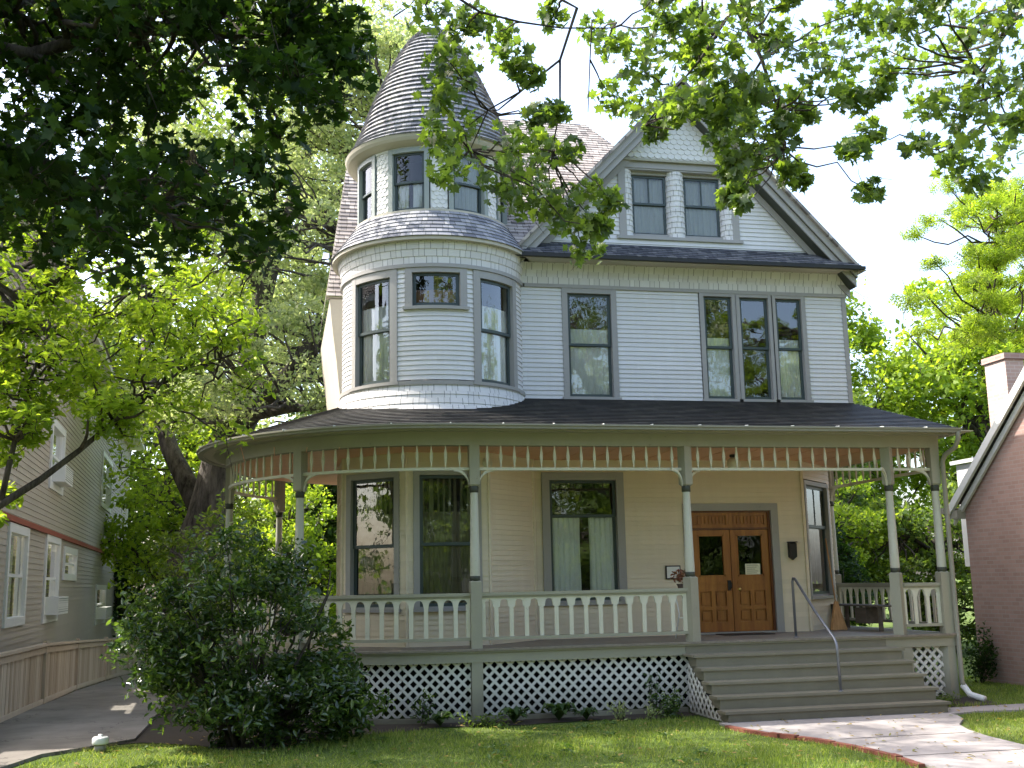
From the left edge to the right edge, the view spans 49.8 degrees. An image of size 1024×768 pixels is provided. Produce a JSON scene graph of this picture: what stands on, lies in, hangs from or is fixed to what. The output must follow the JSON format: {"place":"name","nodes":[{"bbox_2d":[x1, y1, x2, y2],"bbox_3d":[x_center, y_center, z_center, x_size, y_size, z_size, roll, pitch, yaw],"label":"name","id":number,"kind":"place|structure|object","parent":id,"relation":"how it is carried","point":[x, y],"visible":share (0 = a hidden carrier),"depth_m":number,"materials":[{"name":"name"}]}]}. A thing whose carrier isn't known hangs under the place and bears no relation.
{"place":"outdoors","nodes":[
{"label":"outdoors","id":0,"kind":"place"},
{"bbox_2d":[0,671,174,767],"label":"driveway","id":1,"kind":"structure","parent":0,"point":[77,720],"depth_m":17.20,"materials":[{"name":"concrete"}]},
{"bbox_2d":[0,637,150,722],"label":"picket fence","id":2,"kind":"object","parent":1,"relation":"on","point":[34,676],"visible":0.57,"depth_m":21.40,"materials":[{"name":"brown wood"}]},
{"bbox_2d":[0,0,1023,597],"label":"sky","id":3,"kind":"structure","parent":0,"point":[868,233],"materials":[{"name":"white"}]},
{"bbox_2d":[12,579,1023,767],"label":"ground","id":4,"kind":"structure","parent":0,"point":[968,615],"depth_m":13.97,"materials":[{"name":"green plant"}]},
{"bbox_2d":[0,190,145,651],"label":"neighbour house","id":5,"kind":"structure","parent":4,"relation":"on","point":[51,536],"depth_m":26.01,"materials":[{"name":"grey wood"}]},
{"bbox_2d":[1,522,29,628],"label":"window","id":6,"kind":"structure","parent":5,"relation":"in","point":[18,536],"depth_m":20.45,"materials":[{"name":"white paint"}]},
{"bbox_2d":[41,534,61,623],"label":"window","id":7,"kind":"structure","parent":5,"relation":"in","point":[52,556],"depth_m":25.15,"materials":[{"name":"white paint"}]},
{"bbox_2d":[44,596,68,614],"bbox_3d":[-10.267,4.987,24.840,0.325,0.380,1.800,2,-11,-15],"label":"window air conditioner","id":8,"kind":"object","parent":5,"relation":"attached to","point":[56,605],"depth_m":24.02,"materials":[{"name":"white metal"}]},
{"bbox_2d":[48,419,66,495],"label":"window","id":9,"kind":"structure","parent":5,"relation":"in","point":[57,445],"depth_m":25.43,"materials":[{"name":"white paint"}]},
{"bbox_2d":[51,464,72,486],"bbox_3d":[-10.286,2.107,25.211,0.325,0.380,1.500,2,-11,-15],"label":"window air conditioner","id":10,"kind":"object","parent":5,"relation":"attached to","point":[62,476],"depth_m":24.65,"materials":[{"name":"white metal"}]},
{"bbox_2d":[62,546,77,580],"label":"window","id":11,"kind":"structure","parent":5,"relation":"in","point":[70,555],"depth_m":28.41,"materials":[{"name":"white paint"}]},
{"bbox_2d":[94,585,106,625],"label":"window","id":12,"kind":"structure","parent":5,"relation":"in","point":[100,593],"depth_m":37.01,"materials":[{"name":"glass"}]},
{"bbox_2d":[96,606,111,618],"bbox_3d":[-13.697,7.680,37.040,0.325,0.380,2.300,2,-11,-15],"label":"window air conditioner","id":13,"kind":"object","parent":5,"relation":"attached to","point":[104,612],"depth_m":35.98,"materials":[{"name":"white metal"}]},
{"bbox_2d":[100,451,112,513],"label":"window","id":14,"kind":"structure","parent":5,"relation":"in","point":[106,489],"depth_m":38.26,"materials":[{"name":"glass"}]},
{"bbox_2d":[92,734,108,752],"bbox_3d":[-5.361,4.674,14.361,0.210,0.225,0.207,1,-10,-12],"label":"pipe cap","id":15,"kind":"object","parent":4,"relation":"on","point":[100,741],"visible":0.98,"depth_m":14.29,"materials":[{"name":"paint"}]},
{"bbox_2d":[0,165,299,527],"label":"young tree","id":16,"kind":"object","parent":4,"relation":"on","point":[143,313],"visible":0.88,"depth_m":14.52,"materials":[{"name":"green plant"}]},
{"bbox_2d":[112,506,220,662],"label":"background tree","id":17,"kind":"object","parent":4,"relation":"on","point":[117,601],"visible":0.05,"depth_m":43.12,"materials":[{"name":"green plant"}]},
{"bbox_2d":[88,297,252,590],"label":"background tree","id":18,"kind":"object","parent":4,"relation":"on","point":[148,444],"visible":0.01,"depth_m":54.31,"materials":[{"name":"green plant"}]},
{"bbox_2d":[0,0,373,148],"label":"ash tree","id":19,"kind":"object","parent":4,"relation":"on","point":[218,117],"visible":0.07,"depth_m":19.28,"materials":[{"name":"green plant"}]},
{"bbox_2d":[0,0,379,295],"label":"maple tree","id":20,"kind":"object","parent":4,"relation":"on","point":[298,65],"visible":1,"depth_m":10.36,"materials":[{"name":"green plant"}]},
{"bbox_2d":[100,383,292,620],"bbox_3d":[-11.109,4.886,38.175,7.537,10.113,6.245,1,-10,-12],"label":"background tree","id":21,"kind":"object","parent":4,"relation":"on","point":[155,525],"visible":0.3,"depth_m":37.50,"materials":[{"name":"green plant"}]},
{"bbox_2d":[144,487,273,683],"bbox_3d":[-6.343,4.195,22.883,2.697,4.246,2.374,1,-10,-12],"label":"tree","id":22,"kind":"object","parent":4,"relation":"on","point":[171,569],"visible":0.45,"depth_m":23.29,"materials":[{"name":"green plant"}]},
{"bbox_2d":[162,548,270,675],"bbox_3d":[-6.783,5.513,26.111,2.898,3.214,2.809,1,-10,-12],"label":"background tree","id":23,"kind":"object","parent":4,"relation":"on","point":[172,611],"depth_m":25.68,"materials":[{"name":"green plant"}]},
{"bbox_2d":[99,514,395,750],"bbox_3d":[-3.568,3.447,14.931,3.738,3.402,2.467,-3,-10,11],"label":"shrub","id":24,"kind":"object","parent":4,"relation":"on","point":[337,701],"visible":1,"depth_m":14.51,"materials":[{"name":"green plant"}]},
{"bbox_2d":[211,480,336,635],"bbox_3d":[-7.021,5.958,34.638,5.977,6.166,4.562,1,-10,-12],"label":"background tree","id":25,"kind":"object","parent":4,"relation":"on","point":[311,528],"visible":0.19,"depth_m":34.72,"materials":[{"name":"green plant"}]},
{"bbox_2d":[207,102,360,592],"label":"background tree","id":26,"kind":"object","parent":4,"relation":"on","point":[282,278],"visible":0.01,"depth_m":46.13,"materials":[{"name":"green plant"}]},
{"bbox_2d":[99,0,484,662],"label":"elm tree","id":27,"kind":"object","parent":4,"relation":"on","point":[203,488],"visible":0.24,"depth_m":31.22,"materials":[{"name":"green plant"}]},
{"bbox_2d":[249,410,336,625],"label":"background tree","id":28,"kind":"object","parent":4,"relation":"on","point":[330,534],"visible":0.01,"depth_m":42.45,"materials":[{"name":"green plant"}]},
{"bbox_2d":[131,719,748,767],"bbox_3d":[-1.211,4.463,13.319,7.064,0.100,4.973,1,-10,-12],"label":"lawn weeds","id":29,"kind":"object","parent":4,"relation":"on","point":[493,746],"visible":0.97,"depth_m":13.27,"materials":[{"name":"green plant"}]},
{"bbox_2d":[74,705,1022,767],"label":"fallen leaves","id":30,"kind":"object","parent":4,"relation":"on","point":[501,762],"visible":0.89,"depth_m":13.79,"materials":[{"name":"brown plant"}]},
{"bbox_2d":[121,695,1005,749],"bbox_3d":[0.889,5.396,18.520,13.700,0.001,6.791,1,-10,-12],"label":"planting bed","id":31,"kind":"object","parent":4,"relation":"on","point":[172,735],"visible":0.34,"depth_m":16.21,"materials":[{"name":"soil"}]},
{"bbox_2d":[409,689,436,725],"bbox_3d":[-1.321,4.782,16.305,0.326,0.545,0.365,-7,-12,30],"label":"shrub","id":32,"kind":"object","parent":31,"relation":"on","point":[425,708],"visible":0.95,"depth_m":16.30,"materials":[{"name":"green plant"}]},
{"bbox_2d":[423,711,454,725],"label":"hosta","id":33,"kind":"object","parent":31,"relation":"on","point":[439,717],"visible":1,"depth_m":16.06,"materials":[{"name":"green plant"}]},
{"bbox_2d":[457,708,510,727],"bbox_3d":[-0.422,4.957,16.098,0.808,0.407,0.465,1,-10,-12],"label":"weed clump","id":34,"kind":"object","parent":31,"relation":"on","point":[487,722],"visible":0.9,"depth_m":16.06,"materials":[{"name":"green plant"}]},
{"bbox_2d":[498,706,533,722],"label":"hosta","id":35,"kind":"object","parent":31,"relation":"on","point":[515,714],"visible":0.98,"depth_m":16.29,"materials":[{"name":"green plant"}]},
{"bbox_2d":[541,701,577,719],"bbox_3d":[0.722,4.908,16.566,0.620,0.280,0.563,-6,-11,27],"label":"hosta","id":36,"kind":"object","parent":31,"relation":"on","point":[558,710],"visible":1,"depth_m":16.46,"materials":[{"name":"green plant"}]},
{"bbox_2d":[573,707,598,719],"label":"hosta","id":37,"kind":"object","parent":31,"relation":"on","point":[586,712],"visible":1,"depth_m":16.46,"materials":[{"name":"green plant"}]},
{"bbox_2d":[604,697,631,720],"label":"flower clump","id":38,"kind":"object","parent":31,"relation":"on","point":[620,715],"visible":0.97,"depth_m":16.43,"materials":[{"name":"green plant"}]},
{"bbox_2d":[643,671,660,711],"bbox_3d":[2.215,4.790,17.102,0.332,0.665,0.211,8,-14,-42],"label":"vine","id":39,"kind":"object","parent":31,"relation":"on","point":[651,686],"visible":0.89,"depth_m":17.08,"materials":[{"name":"green plant"}]},
{"bbox_2d":[648,684,686,717],"bbox_3d":[2.408,4.850,16.723,0.562,0.603,0.679,1,-10,-12],"label":"bushy plant","id":40,"kind":"object","parent":31,"relation":"on","point":[670,708],"visible":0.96,"depth_m":16.70,"materials":[{"name":"green plant"}]},
{"bbox_2d":[936,691,962,706],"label":"ground ivy","id":41,"kind":"object","parent":31,"relation":"on","point":[946,698],"visible":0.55,"depth_m":17.33,"materials":[{"name":"green plant"}]},
{"bbox_2d":[196,27,986,723],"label":"house","id":42,"kind":"structure","parent":4,"relation":"on","point":[534,455],"depth_m":19.16,"materials":[{"name":"paint"}]},
{"bbox_2d":[358,155,376,224],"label":"window","id":43,"kind":"structure","parent":42,"relation":"in","point":[367,170],"depth_m":20.07,"materials":[{"name":"grey paint"}]},
{"bbox_2d":[343,471,400,612],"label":"window","id":44,"kind":"structure","parent":42,"relation":"in","point":[372,499],"depth_m":18.29,"materials":[{"name":"glass"}]},
{"bbox_2d":[349,269,410,391],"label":"window","id":45,"kind":"structure","parent":42,"relation":"in","point":[374,317],"depth_m":18.95,"materials":[{"name":"grey glass"}]},
{"bbox_2d":[388,146,430,211],"bbox_3d":[-1.807,-3.509,19.597,0.808,1.240,0.853,1,-10,-12],"label":"window","id":46,"kind":"structure","parent":42,"relation":"in","point":[408,183],"depth_m":19.41,"materials":[{"name":"grey glass"}]},
{"bbox_2d":[403,267,469,309],"bbox_3d":[-1.342,-1.564,18.966,1.130,0.770,0.759,1,-10,-12],"label":"window","id":47,"kind":"structure","parent":42,"relation":"in","point":[425,287],"depth_m":18.75,"materials":[{"name":"glass"}]},
{"bbox_2d":[413,471,482,611],"bbox_3d":[-1.056,2.532,17.974,1.180,2.295,0.225,1,-10,-12],"label":"window","id":48,"kind":"structure","parent":42,"relation":"in","point":[441,499],"depth_m":18.00,"materials":[{"name":"clear glass"}]},
{"bbox_2d":[447,149,487,215],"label":"window","id":49,"kind":"structure","parent":42,"relation":"in","point":[470,198],"depth_m":19.60,"materials":[{"name":"grey glass"}]},
{"bbox_2d":[463,270,519,391],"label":"window","id":50,"kind":"structure","parent":42,"relation":"in","point":[494,295],"depth_m":19.17,"materials":[{"name":"clear glass"}]},
{"bbox_2d":[495,163,506,224],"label":"window","id":51,"kind":"structure","parent":42,"relation":"in","point":[502,217],"depth_m":20.42,"materials":[{"name":"grey paint"}]},
{"bbox_2d":[541,472,627,605],"bbox_3d":[1.220,2.785,19.765,1.570,2.350,0.675,1,-10,-12],"label":"window","id":52,"kind":"structure","parent":42,"relation":"in","point":[583,513],"depth_m":19.61,"materials":[{"name":"glass"}]},
{"bbox_2d":[561,288,621,399],"bbox_3d":[1.374,-0.672,20.435,1.100,2.125,0.675,1,-10,-12],"label":"window","id":53,"kind":"structure","parent":42,"relation":"in","point":[589,316],"depth_m":20.24,"materials":[{"name":"glass"}]},
{"bbox_2d":[631,175,666,234],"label":"window","id":54,"kind":"structure","parent":42,"relation":"in","point":[648,192],"depth_m":21.12,"materials":[{"name":"glass"}]},
{"bbox_2d":[665,565,680,578],"bbox_3d":[2.876,3.362,19.691,0.280,0.240,0.030,1,-10,-12],"label":"plaque","id":55,"kind":"object","parent":42,"relation":"attached to","point":[669,570],"visible":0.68,"depth_m":19.67,"materials":[{"name":"white metal"}]},
{"bbox_2d":[675,597,682,637],"bbox_3d":[2.914,3.908,18.584,0.320,0.737,0.337,1,-10,-12],"label":"plant stand","id":56,"kind":"object","parent":42,"relation":"on","point":[678,617],"visible":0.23,"depth_m":18.62,"materials":[{"name":"grey metal"}]},
{"bbox_2d":[670,569,684,587],"bbox_3d":[2.912,3.338,18.711,0.415,0.426,0.412,-6,-11,23],"label":"flower pot","id":57,"kind":"object","parent":56,"relation":"on","point":[680,576],"visible":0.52,"depth_m":18.65,"materials":[{"name":"brown ceramic"}]},
{"bbox_2d":[683,178,720,237],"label":"window","id":58,"kind":"structure","parent":42,"relation":"in","point":[702,219],"depth_m":21.34,"materials":[{"name":"grey glass"}]},
{"bbox_2d":[692,530,734,631],"bbox_3d":[3.628,3.544,19.884,0.738,1.810,0.170,1,-10,-12],"label":"front door","id":59,"kind":"structure","parent":42,"relation":"in","point":[712,558],"depth_m":19.93,"materials":[{"name":"brown wood"}]},
{"bbox_2d":[698,293,743,401],"bbox_3d":[3.835,-0.643,20.952,0.790,2.150,0.675,1,-10,-12],"label":"window","id":60,"kind":"structure","parent":42,"relation":"in","point":[720,367],"depth_m":20.74,"materials":[{"name":"glass"}]},
{"bbox_2d":[716,632,774,635],"bbox_3d":[4.098,4.392,19.381,0.900,0.013,0.500,1,-10,-12],"label":"doormat","id":61,"kind":"object","parent":42,"relation":"on","point":[755,633],"visible":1,"depth_m":19.26,"materials":[{"name":"black fabric"}]},
{"bbox_2d":[721,294,776,401],"bbox_3d":[4.550,-0.631,21.101,0.810,2.150,0.675,1,-10,-12],"label":"window","id":62,"kind":"structure","parent":42,"relation":"in","point":[749,364],"depth_m":21.05,"materials":[{"name":"clear glass"}]},
{"bbox_2d":[729,529,772,630],"bbox_3d":[4.372,3.550,19.999,0.740,1.810,0.250,1,-10,-12],"label":"front door","id":63,"kind":"structure","parent":42,"relation":"in","point":[752,599],"depth_m":20.07,"materials":[{"name":"brown wood"}]},
{"bbox_2d":[745,564,759,574],"bbox_3d":[4.394,3.384,20.127,0.290,0.210,0.004,1,-10,-12],"label":"notice","id":64,"kind":"object","parent":42,"relation":"attached to","point":[750,569],"visible":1,"depth_m":20.13,"materials":[{"name":"paper"}]},
{"bbox_2d":[756,295,813,402],"bbox_3d":[5.240,-0.619,21.245,0.760,2.150,0.675,1,-10,-12],"label":"window","id":65,"kind":"structure","parent":42,"relation":"in","point":[792,369],"depth_m":21.07,"materials":[{"name":"clear glass"}]},
{"bbox_2d":[787,541,796,559],"bbox_3d":[5.137,3.053,20.191,0.160,0.334,0.110,1,-10,-12],"label":"mailbox","id":66,"kind":"object","parent":42,"relation":"attached to","point":[792,550],"visible":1,"depth_m":20.16,"materials":[{"name":"black metal"}]},
{"bbox_2d":[803,480,837,598],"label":"window","id":67,"kind":"structure","parent":42,"relation":"in","point":[818,527],"depth_m":21.37,"materials":[{"name":"clear glass"}]},
{"bbox_2d":[825,538,847,629],"bbox_3d":[5.928,3.675,20.313,0.320,1.662,0.273,1,-10,-12],"label":"broom","id":68,"kind":"object","parent":42,"relation":"on","point":[838,622],"visible":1,"depth_m":20.13,"materials":[{"name":"wicker"}]},
{"bbox_2d":[831,603,891,631],"bbox_3d":[6.473,4.291,20.319,0.370,0.450,2.000,1,-10,-12],"label":"bench","id":69,"kind":"object","parent":42,"relation":"on","point":[868,613],"visible":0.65,"depth_m":19.96,"materials":[{"name":"brown wood"}]},
{"bbox_2d":[644,701,661,720],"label":"flower clump","id":70,"kind":"object","parent":4,"relation":"on","point":[650,718],"visible":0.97,"depth_m":16.41,"materials":[{"name":"green plant"}]},
{"bbox_2d":[401,0,1023,268],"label":"oak tree","id":71,"kind":"object","parent":4,"relation":"on","point":[726,110],"visible":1,"depth_m":10.59,"materials":[{"name":"green plant"}]},
{"bbox_2d":[725,725,924,767],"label":"brick edging","id":72,"kind":"object","parent":4,"relation":"on","point":[910,762],"visible":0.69,"depth_m":13.70,"materials":[{"name":"red brick"}]},
{"bbox_2d":[835,522,874,625],"bbox_3d":[7.293,4.999,26.492,3.258,3.423,2.756,1,-10,-12],"label":"shrub","id":73,"kind":"object","parent":4,"relation":"on","point":[849,569],"visible":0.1,"depth_m":26.09,"materials":[{"name":"green plant"}]},
{"bbox_2d":[833,383,888,564],"bbox_3d":[8.034,3.043,34.306,7.249,10.124,6.578,-5,-11,23],"label":"background tree","id":74,"kind":"object","parent":4,"relation":"on","point":[859,500],"visible":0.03,"depth_m":33.37,"materials":[{"name":"green plant"}]},
{"bbox_2d":[719,712,1023,767],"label":"front walk","id":75,"kind":"structure","parent":4,"relation":"on","point":[947,723],"depth_m":14.02,"materials":[{"name":"concrete"}]},
{"bbox_2d":[847,732,1017,755],"bbox_3d":[5.154,4.367,13.403,1.760,0.002,1.462,1,-10,-12],"label":"walk joint","id":76,"kind":"object","parent":75,"relation":"on","point":[941,753],"visible":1,"depth_m":12.81,"materials":[{"name":"concrete"}]},
{"bbox_2d":[834,475,917,626],"bbox_3d":[8.741,4.745,29.053,3.740,4.735,3.031,1,-10,-12],"label":"background tree","id":77,"kind":"object","parent":4,"relation":"on","point":[865,524],"visible":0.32,"depth_m":28.82,"materials":[{"name":"green plant"}]},
{"bbox_2d":[835,276,925,563],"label":"background tree","id":78,"kind":"object","parent":4,"relation":"on","point":[869,340],"visible":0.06,"depth_m":41.92,"materials":[{"name":"green plant"}]},
{"bbox_2d":[851,469,976,652],"bbox_3d":[11.630,4.943,29.707,5.973,5.413,3.818,1,-10,-12],"label":"background tree","id":79,"kind":"object","parent":4,"relation":"on","point":[916,545],"visible":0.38,"depth_m":28.94,"materials":[{"name":"green plant"}]},
{"bbox_2d":[850,267,1023,594],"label":"background tree","id":80,"kind":"object","parent":4,"relation":"on","point":[954,380],"visible":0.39,"depth_m":41.45,"materials":[{"name":"green plant"}]},
{"bbox_2d":[885,169,1023,353],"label":"locust tree","id":81,"kind":"object","parent":4,"relation":"on","point":[979,278],"visible":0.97,"depth_m":17.03,"materials":[{"name":"green plant"}]},
{"bbox_2d":[956,620,1001,683],"bbox_3d":[9.010,5.183,21.086,0.884,1.310,1.014,-9,-13,38],"label":"foundation shrub","id":82,"kind":"object","parent":4,"relation":"on","point":[985,658],"visible":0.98,"depth_m":20.96,"materials":[{"name":"green plant"}]},
{"bbox_2d":[941,352,1023,685],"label":"brick house","id":83,"kind":"structure","parent":4,"relation":"on","point":[988,497],"depth_m":21.02,"materials":[{"name":"red brick"}]},
{"bbox_2d":[946,704,1023,714],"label":"side walk","id":84,"kind":"structure","parent":4,"relation":"on","point":[980,709],"depth_m":16.75,"materials":[{"name":"concrete"}]}
]}

